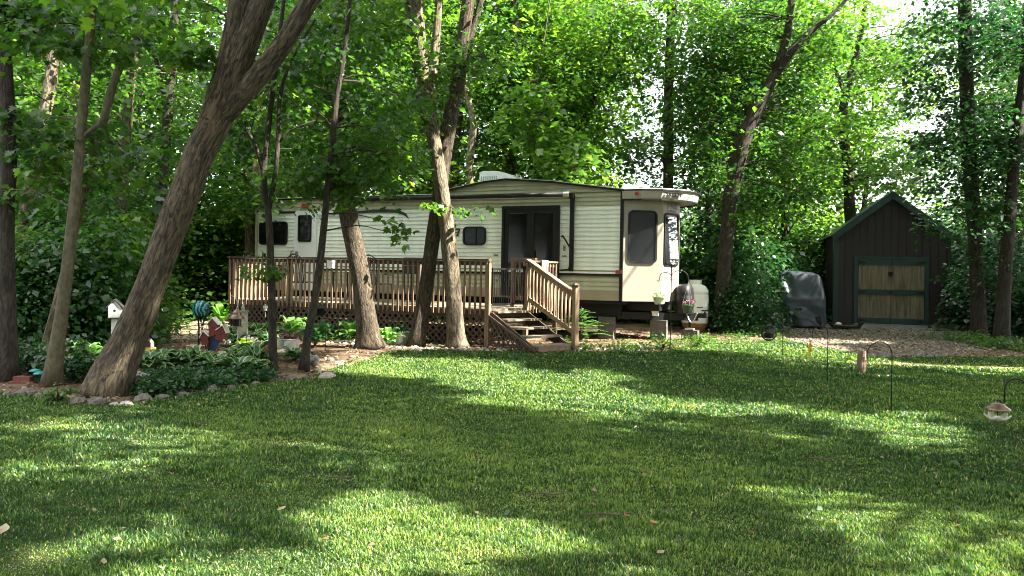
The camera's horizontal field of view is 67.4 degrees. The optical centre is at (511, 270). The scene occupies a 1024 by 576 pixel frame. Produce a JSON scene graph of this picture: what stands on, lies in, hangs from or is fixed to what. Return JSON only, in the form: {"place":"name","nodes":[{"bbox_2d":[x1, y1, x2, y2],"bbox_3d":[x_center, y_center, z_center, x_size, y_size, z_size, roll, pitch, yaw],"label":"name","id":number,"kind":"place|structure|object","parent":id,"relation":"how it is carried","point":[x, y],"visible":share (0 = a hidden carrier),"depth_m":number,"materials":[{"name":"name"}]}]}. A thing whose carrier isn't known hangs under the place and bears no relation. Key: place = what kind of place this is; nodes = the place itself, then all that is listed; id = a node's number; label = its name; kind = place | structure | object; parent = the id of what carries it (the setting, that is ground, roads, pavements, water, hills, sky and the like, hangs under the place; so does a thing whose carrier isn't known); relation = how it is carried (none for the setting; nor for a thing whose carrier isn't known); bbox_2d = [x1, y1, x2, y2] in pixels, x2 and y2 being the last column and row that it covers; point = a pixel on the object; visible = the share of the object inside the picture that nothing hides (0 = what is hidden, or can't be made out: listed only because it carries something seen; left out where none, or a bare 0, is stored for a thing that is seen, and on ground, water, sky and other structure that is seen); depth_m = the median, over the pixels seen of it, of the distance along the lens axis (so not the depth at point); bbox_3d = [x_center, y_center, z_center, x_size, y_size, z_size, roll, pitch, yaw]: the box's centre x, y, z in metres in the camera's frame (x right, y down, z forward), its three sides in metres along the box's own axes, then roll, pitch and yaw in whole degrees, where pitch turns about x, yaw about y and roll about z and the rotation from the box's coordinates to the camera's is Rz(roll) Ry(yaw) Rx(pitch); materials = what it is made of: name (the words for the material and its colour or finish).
{"place":"outdoors","nodes":[
{"label":"outdoors","id":0,"kind":"place"},
{"bbox_2d":[96,319,229,357],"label":"path","id":1,"kind":"structure","parent":0,"point":[195,322],"depth_m":18.95,"materials":[{"name":"grey gravel"}]},
{"bbox_2d":[0,338,1023,575],"bbox_3d":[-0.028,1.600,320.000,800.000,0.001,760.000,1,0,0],"label":"ground","id":2,"kind":"structure","parent":0,"point":[27,555],"depth_m":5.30,"materials":[{"name":"green plant"}]},
{"bbox_2d":[38,382,78,402],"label":"leafy shrub","id":3,"kind":"object","parent":2,"relation":"on","point":[58,397],"visible":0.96,"depth_m":8.64,"materials":[{"name":"green plant"}]},
{"bbox_2d":[0,363,1023,575],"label":"lawn clover","id":4,"kind":"object","parent":2,"relation":"on","point":[935,570],"visible":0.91,"depth_m":6.31,"materials":[{"name":"green plant"}]},
{"bbox_2d":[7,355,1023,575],"bbox_3d":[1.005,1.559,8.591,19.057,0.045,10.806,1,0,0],"label":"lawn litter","id":5,"kind":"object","parent":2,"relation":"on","point":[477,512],"visible":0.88,"depth_m":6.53,"materials":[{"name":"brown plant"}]},
{"bbox_2d":[999,378,1023,403],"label":"shepherd hook","id":6,"kind":"object","parent":2,"relation":"on","point":[1007,382],"visible":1,"depth_m":6.33,"materials":[{"name":"black metal"}]},
{"bbox_2d":[983,399,1011,423],"bbox_3d":[4.007,1.164,6.341,0.199,0.200,0.200,1,0,0],"label":"dome feeder","id":7,"kind":"object","parent":6,"relation":"hanging from","point":[997,407],"visible":1,"depth_m":6.30,"materials":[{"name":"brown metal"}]},
{"bbox_2d":[0,313,1023,401],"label":"woodland floor","id":8,"kind":"structure","parent":0,"point":[626,327],"depth_m":16.25,"materials":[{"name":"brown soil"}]},
{"bbox_2d":[15,229,46,350],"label":"leafy bush","id":9,"kind":"object","parent":8,"relation":"on","point":[18,252],"visible":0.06,"depth_m":13.45,"materials":[{"name":"green plant"}]},
{"bbox_2d":[18,337,65,374],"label":"leafy shrub","id":10,"kind":"object","parent":8,"relation":"on","point":[28,361],"visible":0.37,"depth_m":10.75,"materials":[{"name":"green plant"}]},
{"bbox_2d":[15,208,116,347],"bbox_3d":[-9.090,0.491,14.310,3.645,3.451,3.729,1,0,14],"label":"leafy bush","id":11,"kind":"object","parent":8,"relation":"on","point":[33,241],"visible":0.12,"depth_m":13.57,"materials":[{"name":"green plant"}]},
{"bbox_2d":[34,336,98,383],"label":"leafy shrub","id":12,"kind":"object","parent":8,"relation":"on","point":[74,367],"visible":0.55,"depth_m":10.26,"materials":[{"name":"green plant"}]},
{"bbox_2d":[0,0,169,382],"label":"tree","id":13,"kind":"object","parent":8,"relation":"on","point":[63,44],"visible":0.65,"depth_m":10.22,"materials":[{"name":"green plant"}]},
{"bbox_2d":[0,10,170,253],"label":"tree","id":14,"kind":"object","parent":8,"relation":"on","point":[48,85],"visible":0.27,"depth_m":15.20,"materials":[{"name":"green plant"}]},
{"bbox_2d":[15,229,157,350],"bbox_3d":[-8.026,0.548,13.783,3.072,2.723,3.094,1,0,-16],"label":"leafy bush","id":15,"kind":"object","parent":8,"relation":"on","point":[38,334],"visible":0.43,"depth_m":13.35,"materials":[{"name":"green plant"}]},
{"bbox_2d":[0,0,189,386],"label":"tree","id":16,"kind":"object","parent":8,"relation":"on","point":[83,130],"visible":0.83,"depth_m":10.24,"materials":[{"name":"green plant"}]},
{"bbox_2d":[15,207,179,349],"bbox_3d":[-8.174,0.467,14.720,3.390,3.336,3.308,1,0,-23],"label":"leafy bush","id":17,"kind":"object","parent":8,"relation":"on","point":[122,244],"visible":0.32,"depth_m":14.37,"materials":[{"name":"green plant"}]},
{"bbox_2d":[15,181,180,332],"bbox_3d":[-9.731,0.020,16.876,4.641,4.210,4.608,1,0,24],"label":"leafy bush","id":18,"kind":"object","parent":8,"relation":"on","point":[144,220],"visible":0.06,"depth_m":17.01,"materials":[{"name":"green plant"}]},
{"bbox_2d":[35,3,163,368],"bbox_3d":[-5.966,-2.957,11.501,2.194,8.930,0.110,1,0,0],"label":"tree","id":19,"kind":"object","parent":8,"relation":"on","point":[47,331],"visible":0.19,"depth_m":11.46,"materials":[{"name":"brown plant"}]},
{"bbox_2d":[0,0,204,230],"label":"tree","id":20,"kind":"object","parent":8,"relation":"on","point":[93,86],"visible":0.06,"depth_m":23.34,"materials":[{"name":"green plant"}]},
{"bbox_2d":[106,298,123,333],"bbox_3d":[-5.998,0.958,11.600,0.224,1.064,0.218,1,0,-20],"label":"birdhouse","id":21,"kind":"object","parent":8,"relation":"on","point":[115,306],"visible":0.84,"depth_m":11.53,"materials":[{"name":"white paint"}]},
{"bbox_2d":[14,1,222,231],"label":"tree","id":22,"kind":"object","parent":8,"relation":"on","point":[159,120],"visible":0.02,"depth_m":26.20,"materials":[{"name":"green plant"}]},
{"bbox_2d":[16,1,244,259],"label":"tree","id":23,"kind":"object","parent":8,"relation":"on","point":[128,140],"visible":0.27,"depth_m":17.88,"materials":[{"name":"green plant"}]},
{"bbox_2d":[99,247,191,334],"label":"leafy bush","id":24,"kind":"object","parent":8,"relation":"on","point":[181,321],"visible":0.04,"depth_m":18.04,"materials":[{"name":"green plant"}]},
{"bbox_2d":[99,189,194,320],"bbox_3d":[-10.909,0.152,20.372,4.604,4.569,4.710,1,0,28],"label":"leafy bush","id":25,"kind":"object","parent":8,"relation":"on","point":[183,286],"visible":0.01,"depth_m":20.91,"materials":[{"name":"green plant"}]},
{"bbox_2d":[138,351,175,372],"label":"hosta plant","id":26,"kind":"object","parent":8,"relation":"on","point":[153,359],"visible":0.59,"depth_m":10.99,"materials":[{"name":"green plant"}]},
{"bbox_2d":[153,349,189,368],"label":"hosta plant","id":27,"kind":"object","parent":8,"relation":"on","point":[171,353],"visible":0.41,"depth_m":11.50,"materials":[{"name":"green plant"}]},
{"bbox_2d":[75,0,277,222],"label":"tree","id":28,"kind":"object","parent":8,"relation":"on","point":[171,114],"visible":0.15,"depth_m":18.49,"materials":[{"name":"green plant"}]},
{"bbox_2d":[39,0,321,397],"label":"tree","id":29,"kind":"object","parent":8,"relation":"on","point":[239,80],"visible":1,"depth_m":9.21,"materials":[{"name":"green plant"}]},
{"bbox_2d":[166,345,213,367],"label":"hosta plant","id":30,"kind":"object","parent":8,"relation":"on","point":[192,353],"visible":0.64,"depth_m":11.41,"materials":[{"name":"green plant"}]},
{"bbox_2d":[138,207,248,322],"bbox_3d":[-9.904,0.231,22.893,5.495,4.345,5.371,1,0,42],"label":"leafy bush","id":31,"kind":"object","parent":8,"relation":"on","point":[204,295],"visible":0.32,"depth_m":22.38,"materials":[{"name":"green plant"}]},
{"bbox_2d":[192,300,210,348],"bbox_3d":[-5.911,1.034,14.600,0.330,0.939,0.330,1,0,0],"label":"gazing ball","id":32,"kind":"object","parent":8,"relation":"on","point":[201,309],"visible":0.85,"depth_m":14.51,"materials":[{"name":"teal glass"}]},
{"bbox_2d":[125,361,282,398],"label":"ground cover","id":33,"kind":"object","parent":8,"relation":"on","point":[158,382],"visible":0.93,"depth_m":9.99,"materials":[{"name":"green plant"}]},
{"bbox_2d":[182,352,232,368],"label":"hosta plant","id":34,"kind":"object","parent":8,"relation":"on","point":[207,358],"visible":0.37,"depth_m":11.26,"materials":[{"name":"green plant"}]},
{"bbox_2d":[199,317,229,350],"bbox_3d":[-5.521,1.188,14.275,0.508,0.652,0.255,1,0,0],"label":"birdhouse cluster","id":35,"kind":"object","parent":8,"relation":"on","point":[217,331],"visible":0.92,"depth_m":14.22,"materials":[{"name":"red paint"}]},
{"bbox_2d":[168,192,277,319],"bbox_3d":[-9.622,-0.059,24.511,5.274,5.022,5.146,1,0,18],"label":"leafy bush","id":36,"kind":"object","parent":8,"relation":"on","point":[224,235],"visible":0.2,"depth_m":23.30,"materials":[{"name":"green plant"}]},
{"bbox_2d":[228,295,244,343],"bbox_3d":[-5.099,0.983,14.200,0.310,1.057,0.310,1,0,0],"label":"lantern feeder","id":37,"kind":"object","parent":8,"relation":"on","point":[236,316],"visible":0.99,"depth_m":14.14,"materials":[{"name":"brown metal"}]},
{"bbox_2d":[209,356,272,372],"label":"hosta plant","id":38,"kind":"object","parent":8,"relation":"on","point":[227,361],"visible":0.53,"depth_m":11.00,"materials":[{"name":"green plant"}]},
{"bbox_2d":[121,0,361,229],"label":"tree","id":39,"kind":"object","parent":8,"relation":"on","point":[290,2],"visible":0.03,"depth_m":24.77,"materials":[{"name":"green plant"}]},
{"bbox_2d":[187,218,303,318],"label":"leafy bush","id":40,"kind":"object","parent":8,"relation":"on","point":[235,241],"visible":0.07,"depth_m":23.89,"materials":[{"name":"green plant"}]},
{"bbox_2d":[140,1,352,320],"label":"tree","id":41,"kind":"object","parent":8,"relation":"on","point":[250,208],"visible":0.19,"depth_m":21.62,"materials":[{"name":"green plant"}]},
{"bbox_2d":[237,345,270,365],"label":"hosta plant","id":42,"kind":"object","parent":8,"relation":"on","point":[257,352],"visible":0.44,"depth_m":11.78,"materials":[{"name":"green plant"}]},
{"bbox_2d":[163,0,368,370],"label":"tree","id":43,"kind":"object","parent":8,"relation":"on","point":[260,136],"visible":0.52,"depth_m":11.75,"materials":[{"name":"green plant"}]},
{"bbox_2d":[277,329,303,348],"bbox_3d":[-4.134,1.306,14.273,0.500,0.444,0.465,1,0,10],"label":"galvanised tub","id":44,"kind":"object","parent":8,"relation":"on","point":[292,340],"visible":0.87,"depth_m":14.14,"materials":[{"name":"metal"}]},
{"bbox_2d":[277,315,306,332],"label":"hosta plant","id":45,"kind":"object","parent":8,"relation":"on","point":[293,324],"visible":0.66,"depth_m":16.99,"materials":[{"name":"green plant"}]},
{"bbox_2d":[291,319,335,344],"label":"hosta plant","id":46,"kind":"object","parent":8,"relation":"on","point":[318,334],"visible":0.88,"depth_m":15.24,"materials":[{"name":"green plant"}]},
{"bbox_2d":[222,0,446,197],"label":"tree","id":47,"kind":"object","parent":8,"relation":"on","point":[356,1],"visible":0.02,"depth_m":27.11,"materials":[{"name":"green plant"}]},
{"bbox_2d":[209,0,474,349],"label":"tree","id":48,"kind":"object","parent":8,"relation":"on","point":[368,335],"visible":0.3,"depth_m":15.15,"materials":[{"name":"green plant"}]},
{"bbox_2d":[335,320,355,336],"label":"hosta plant","id":49,"kind":"object","parent":8,"relation":"on","point":[348,328],"visible":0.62,"depth_m":16.99,"materials":[{"name":"green plant"}]},
{"bbox_2d":[248,0,464,371],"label":"tree","id":50,"kind":"object","parent":8,"relation":"on","point":[371,179],"visible":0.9,"depth_m":12.17,"materials":[{"name":"green plant"}]},
{"bbox_2d":[379,327,403,344],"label":"hosta plant","id":51,"kind":"object","parent":8,"relation":"on","point":[389,335],"visible":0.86,"depth_m":15.65,"materials":[{"name":"green plant"}]},
{"bbox_2d":[227,256,557,346],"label":"wooden deck","id":52,"kind":"structure","parent":8,"relation":"on","point":[289,301],"depth_m":17.36,"materials":[{"name":"brown wood"}]},
{"bbox_2d":[491,266,525,304],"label":"metal gate","id":53,"kind":"structure","parent":52,"relation":"attached to","point":[508,269],"depth_m":16.30,"materials":[{"name":"black metal"}]},
{"bbox_2d":[389,323,410,344],"bbox_3d":[-2.401,1.330,16.066,0.557,0.456,0.549,1,0,-25],"label":"galvanised bucket","id":54,"kind":"object","parent":8,"relation":"on","point":[402,330],"visible":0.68,"depth_m":15.95,"materials":[{"name":"metal"}]},
{"bbox_2d":[333,0,477,348],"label":"tree","id":55,"kind":"object","parent":8,"relation":"on","point":[455,334],"visible":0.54,"depth_m":15.62,"materials":[{"name":"green plant"}]},
{"bbox_2d":[354,0,494,195],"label":"tree","id":56,"kind":"object","parent":8,"relation":"on","point":[417,124],"visible":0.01,"depth_m":32.00,"materials":[{"name":"green plant"}]},
{"bbox_2d":[362,0,534,346],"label":"tree","id":57,"kind":"object","parent":8,"relation":"on","point":[469,21],"visible":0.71,"depth_m":15.76,"materials":[{"name":"green plant"}]},
{"bbox_2d":[328,0,585,194],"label":"tree","id":58,"kind":"object","parent":8,"relation":"on","point":[456,178],"visible":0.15,"depth_m":24.60,"materials":[{"name":"green plant"}]},
{"bbox_2d":[456,0,511,321],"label":"tree","id":59,"kind":"object","parent":8,"relation":"on","point":[471,143],"visible":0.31,"depth_m":23.41,"materials":[{"name":"brown plant"}]},
{"bbox_2d":[326,338,654,351],"bbox_3d":[-0.527,1.559,15.904,6.926,0.047,1.816,1,0,5],"label":"pebble border","id":60,"kind":"object","parent":8,"relation":"on","point":[416,346],"visible":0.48,"depth_m":15.63,"materials":[{"name":"stone"}]},
{"bbox_2d":[386,0,603,318],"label":"tree","id":61,"kind":"object","parent":8,"relation":"on","point":[511,162],"visible":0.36,"depth_m":24.61,"materials":[{"name":"green plant"}]},
{"bbox_2d":[488,259,579,353],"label":"deck steps","id":62,"kind":"structure","parent":8,"relation":"on","point":[499,325],"depth_m":15.74,"materials":[{"name":"brown wood"}]},
{"bbox_2d":[459,0,648,315],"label":"tree","id":63,"kind":"object","parent":8,"relation":"on","point":[540,11],"visible":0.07,"depth_m":26.03,"materials":[{"name":"green plant"}]},
{"bbox_2d":[463,0,675,187],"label":"tree","id":64,"kind":"object","parent":8,"relation":"on","point":[633,123],"visible":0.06,"depth_m":31.44,"materials":[{"name":"green plant"}]},
{"bbox_2d":[485,0,675,317],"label":"tree","id":65,"kind":"object","parent":8,"relation":"on","point":[603,67],"visible":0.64,"depth_m":24.42,"materials":[{"name":"green plant"}]},
{"bbox_2d":[551,307,610,339],"bbox_3d":[1.587,1.228,17.564,1.528,0.800,1.427,1,0,0],"label":"young evergreen","id":66,"kind":"object","parent":8,"relation":"on","point":[581,323],"visible":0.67,"depth_m":17.61,"materials":[{"name":"green plant"}]},
{"bbox_2d":[148,182,1021,271],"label":"distant woods","id":67,"kind":"object","parent":8,"relation":"on","point":[684,220],"depth_m":55.61,"materials":[{"name":"green plant"}]},
{"bbox_2d":[574,0,742,323],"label":"tree","id":68,"kind":"object","parent":8,"relation":"on","point":[646,71],"visible":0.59,"depth_m":23.89,"materials":[{"name":"green plant"}]},
{"bbox_2d":[546,329,794,353],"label":"weeds","id":69,"kind":"object","parent":8,"relation":"on","point":[631,346],"visible":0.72,"depth_m":16.11,"materials":[{"name":"green plant"}]},
{"bbox_2d":[681,330,698,340],"bbox_3d":[4.286,1.555,18.475,0.390,0.236,0.194,1,0,27],"label":"concrete block","id":70,"kind":"object","parent":8,"relation":"on","point":[684,333],"depth_m":18.41,"materials":[{"name":"grey concrete"}]},
{"bbox_2d":[253,171,708,329],"bbox_3d":[-1.145,-0.652,20.811,12.735,3.954,2.780,1,0,24],"label":"travel trailer","id":71,"kind":"object","parent":70,"relation":"on","point":[612,251],"visible":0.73,"depth_m":18.67,"materials":[{"name":"beige"}]},
{"bbox_2d":[681,280,708,331],"bbox_3d":[5.075,0.974,21.296,0.721,1.430,0.728,1,0,0],"label":"propane tank","id":72,"kind":"object","parent":8,"relation":"on","point":[701,296],"visible":0.66,"depth_m":20.99,"materials":[{"name":"metal"}]},
{"bbox_2d":[637,205,791,330],"bbox_3d":[6.051,0.229,23.359,4.641,4.410,4.608,1,0,17],"label":"leafy bush","id":73,"kind":"object","parent":8,"relation":"on","point":[708,245],"visible":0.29,"depth_m":22.91,"materials":[{"name":"green plant"}]},
{"bbox_2d":[612,0,820,254],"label":"tree","id":74,"kind":"object","parent":8,"relation":"on","point":[711,214],"visible":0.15,"depth_m":27.29,"materials":[{"name":"green plant"}]},
{"bbox_2d":[673,259,790,328],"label":"leafy bush","id":75,"kind":"object","parent":8,"relation":"on","point":[712,288],"visible":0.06,"depth_m":22.57,"materials":[{"name":"green plant"}]},
{"bbox_2d":[706,268,787,335],"bbox_3d":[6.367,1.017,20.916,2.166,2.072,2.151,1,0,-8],"label":"leafy bush","id":76,"kind":"object","parent":8,"relation":"on","point":[741,303],"visible":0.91,"depth_m":20.71,"materials":[{"name":"green plant"}]},
{"bbox_2d":[709,226,801,328],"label":"leafy bush","id":77,"kind":"object","parent":8,"relation":"on","point":[780,263],"visible":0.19,"depth_m":23.97,"materials":[{"name":"green plant"}]},
{"bbox_2d":[646,0,926,331],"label":"tree","id":78,"kind":"object","parent":8,"relation":"on","point":[744,144],"visible":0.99,"depth_m":22.04,"materials":[{"name":"green plant"}]},
{"bbox_2d":[746,241,831,322],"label":"leafy bush","id":79,"kind":"object","parent":8,"relation":"on","point":[806,269],"visible":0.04,"depth_m":26.48,"materials":[{"name":"green plant"}]},
{"bbox_2d":[683,0,897,243],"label":"tree","id":80,"kind":"object","parent":8,"relation":"on","point":[802,220],"visible":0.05,"depth_m":36.59,"materials":[{"name":"green plant"}]},
{"bbox_2d":[695,0,891,270],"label":"tree","id":81,"kind":"object","parent":8,"relation":"on","point":[786,217],"visible":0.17,"depth_m":30.62,"materials":[{"name":"green plant"}]},
{"bbox_2d":[765,229,829,289],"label":"leafy bush","id":82,"kind":"object","parent":8,"relation":"on","point":[816,253],"visible":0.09,"depth_m":28.97,"materials":[{"name":"green plant"}]},
{"bbox_2d":[780,0,961,222],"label":"tree","id":83,"kind":"object","parent":8,"relation":"on","point":[845,144],"visible":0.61,"depth_m":27.65,"materials":[{"name":"green plant"}]},
{"bbox_2d":[790,30,953,260],"bbox_3d":[17.991,-4.857,38.709,6.820,13.554,6.999,1,0,-18],"label":"tree","id":84,"kind":"object","parent":8,"relation":"on","point":[894,117],"visible":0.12,"depth_m":37.77,"materials":[{"name":"green plant"}]},
{"bbox_2d":[820,192,955,325],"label":"storage shed","id":85,"kind":"structure","parent":8,"relation":"on","point":[878,269],"depth_m":24.82,"materials":[{"name":"wood"}]},
{"bbox_2d":[858,259,890,323],"bbox_3d":[11.763,0.675,24.916,0.964,2.060,0.071,1,0,17],"label":"door","id":86,"kind":"structure","parent":85,"relation":"in","point":[874,281],"depth_m":24.91,"materials":[{"name":"brown wood"}]},
{"bbox_2d":[890,260,924,324],"bbox_3d":[12.683,0.691,24.633,0.964,2.060,0.071,1,0,17],"label":"door","id":87,"kind":"structure","parent":85,"relation":"in","point":[908,277],"depth_m":24.62,"materials":[{"name":"brown wood"}]},
{"bbox_2d":[775,324,1002,356],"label":"gravel","id":88,"kind":"structure","parent":8,"relation":"on","point":[888,343],"depth_m":18.18,"materials":[{"name":"gravel"}]},
{"bbox_2d":[774,270,825,328],"bbox_3d":[8.811,0.875,23.534,1.535,1.758,1.332,1,0,14],"label":"covered cart","id":89,"kind":"object","parent":88,"relation":"on","point":[806,294],"visible":0.75,"depth_m":23.05,"materials":[{"name":"grey fabric"}]},
{"bbox_2d":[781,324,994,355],"bbox_3d":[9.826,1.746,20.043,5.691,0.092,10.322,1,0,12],"label":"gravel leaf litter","id":90,"kind":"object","parent":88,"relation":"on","point":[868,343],"visible":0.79,"depth_m":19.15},
{"bbox_2d":[854,323,946,329],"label":"concrete ramp","id":91,"kind":"structure","parent":88,"relation":"on","point":[899,326],"depth_m":24.18,"materials":[{"name":"grey concrete"}]},
{"bbox_2d":[870,0,1023,338],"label":"tree","id":92,"kind":"object","parent":88,"relation":"on","point":[976,210],"visible":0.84,"depth_m":19.89,"materials":[{"name":"green plant"}]},
{"bbox_2d":[938,0,1023,341],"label":"tree","id":93,"kind":"object","parent":88,"relation":"on","point":[1004,290],"visible":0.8,"depth_m":18.82,"materials":[{"name":"green plant"}]},
{"bbox_2d":[917,329,1023,352],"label":"weeds","id":94,"kind":"object","parent":8,"relation":"on","point":[977,338],"visible":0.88,"depth_m":18.16,"materials":[{"name":"green plant"}]},
{"bbox_2d":[922,231,1023,334],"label":"leafy bush","id":95,"kind":"object","parent":8,"relation":"on","point":[962,307],"visible":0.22,"depth_m":23.03,"materials":[{"name":"green plant"}]},
{"bbox_2d":[932,47,1023,247],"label":"tree","id":96,"kind":"object","parent":8,"relation":"on","point":[1002,176],"visible":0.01,"depth_m":45.50,"materials":[{"name":"green plant"}]},
{"bbox_2d":[934,218,1023,332],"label":"leafy bush","id":97,"kind":"object","parent":8,"relation":"on","point":[964,263],"visible":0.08,"depth_m":24.63,"materials":[{"name":"green plant"}]},
{"bbox_2d":[936,0,1023,236],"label":"tree","id":98,"kind":"object","parent":8,"relation":"on","point":[992,100],"visible":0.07,"depth_m":33.66,"materials":[{"name":"green plant"}]},
{"bbox_2d":[962,244,1023,336],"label":"leafy bush","id":99,"kind":"object","parent":8,"relation":"on","point":[1018,319],"visible":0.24,"depth_m":21.27,"materials":[{"name":"green plant"}]},
{"bbox_2d":[484,0,635,186],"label":"tree","id":100,"kind":"object","parent":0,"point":[570,156],"visible":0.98,"depth_m":20.32,"materials":[{"name":"green plant"}]},
{"bbox_2d":[141,0,1022,272],"label":"sky","id":101,"kind":"structure","parent":0,"point":[918,4],"materials":[{"name":"white"}]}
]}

